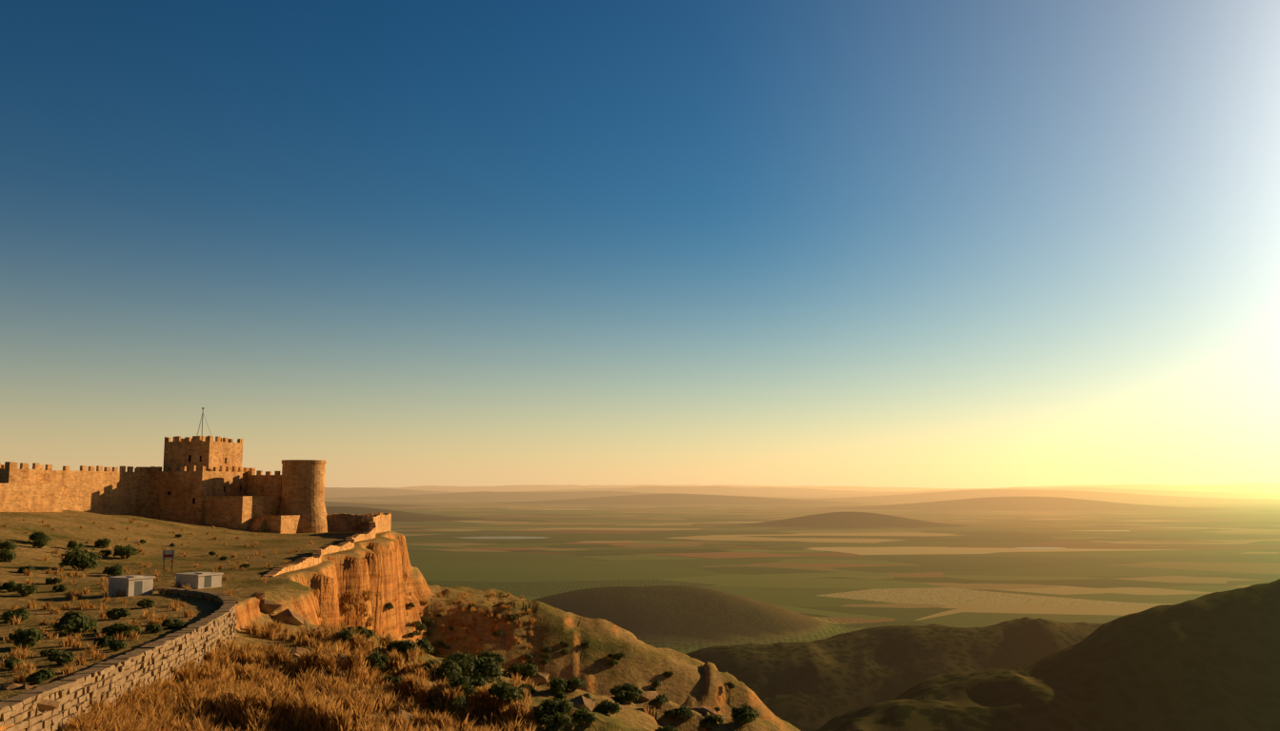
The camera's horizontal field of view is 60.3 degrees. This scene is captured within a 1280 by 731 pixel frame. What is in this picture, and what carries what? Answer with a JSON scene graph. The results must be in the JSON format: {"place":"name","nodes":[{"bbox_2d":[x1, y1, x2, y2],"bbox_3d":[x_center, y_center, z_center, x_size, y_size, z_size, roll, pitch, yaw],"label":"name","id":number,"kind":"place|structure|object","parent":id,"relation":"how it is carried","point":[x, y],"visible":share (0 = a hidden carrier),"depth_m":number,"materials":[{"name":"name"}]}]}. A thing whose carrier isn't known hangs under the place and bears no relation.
{"place":"outdoors","nodes":[
{"label":"outdoors","id":0,"kind":"place"},
{"bbox_2d":[454,536,549,539],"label":"field","id":1,"kind":"structure","parent":0,"point":[513,537],"depth_m":6132.72,"materials":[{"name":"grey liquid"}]},
{"bbox_2d":[0,482,1279,730],"bbox_3d":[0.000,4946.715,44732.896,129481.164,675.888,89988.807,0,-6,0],"label":"terrain","id":2,"kind":"structure","parent":0,"point":[867,609],"depth_m":1846.89,"materials":[{"name":"brown soil"}]},
{"bbox_2d":[0,587,238,730],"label":"retaining wall","id":3,"kind":"structure","parent":2,"relation":"on","point":[106,680],"depth_m":46.10,"materials":[{"name":"stone"}]},
{"bbox_2d":[0,436,329,534],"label":"castle","id":4,"kind":"structure","parent":2,"relation":"on","point":[290,500],"depth_m":186.90,"materials":[{"name":"stone"}]},
{"bbox_2d":[196,407,211,436],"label":"antenna","id":5,"kind":"object","parent":4,"relation":"on","point":[202,423],"visible":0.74,"depth_m":200.01,"materials":[{"name":"metal"}]},
{"bbox_2d":[167,455,241,503],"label":"windows","id":6,"kind":"structure","parent":4,"relation":"in","point":[190,460],"depth_m":191.40,"materials":[{"name":"black"}]},
{"bbox_2d":[106,571,223,597],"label":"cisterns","id":7,"kind":"object","parent":2,"relation":"on","point":[194,580],"visible":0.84,"depth_m":79.45,"materials":[{"name":"concrete"}]},
{"bbox_2d":[134,575,211,596],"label":"doors","id":8,"kind":"structure","parent":7,"relation":"attached to","point":[138,587],"depth_m":78.70,"materials":[{"name":"paint"}]},
{"bbox_2d":[162,550,173,570],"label":"sign posts","id":9,"kind":"object","parent":2,"relation":"on","point":[171,560],"visible":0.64,"depth_m":101.59,"materials":[{"name":"grey metal"}]},
{"bbox_2d":[162,549,174,559],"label":"sign board","id":10,"kind":"object","parent":9,"relation":"attached to","point":[168,552],"visible":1,"depth_m":101.67,"materials":[{"name":"white metal"}]},
{"bbox_2d":[0,518,541,730],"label":"dry grass","id":11,"kind":"structure","parent":2,"relation":"on","point":[187,706],"depth_m":56.45,"materials":[{"name":"brown plant"}]},
{"bbox_2d":[262,512,391,577],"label":"edge wall","id":12,"kind":"structure","parent":2,"relation":"on","point":[370,525],"depth_m":175.01,"materials":[{"name":"stone"}]},
{"bbox_2d":[0,591,719,724],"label":"rocks","id":13,"kind":"object","parent":2,"relation":"on","point":[286,616],"visible":0.3,"depth_m":74.05,"materials":[{"name":"stone"}]},
{"bbox_2d":[0,530,759,730],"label":"shrubs","id":14,"kind":"object","parent":2,"relation":"on","point":[479,670],"depth_m":67.71,"materials":[{"name":"green plant"}]},
{"bbox_2d":[0,0,1279,488],"label":"sky","id":15,"kind":"structure","parent":0,"point":[932,244],"materials":[{"name":"blue"}]},
{"bbox_2d":[1012,547,1063,549],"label":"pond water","id":16,"kind":"structure","parent":0,"point":[1040,548],"depth_m":5039.08,"materials":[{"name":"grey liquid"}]}
]}

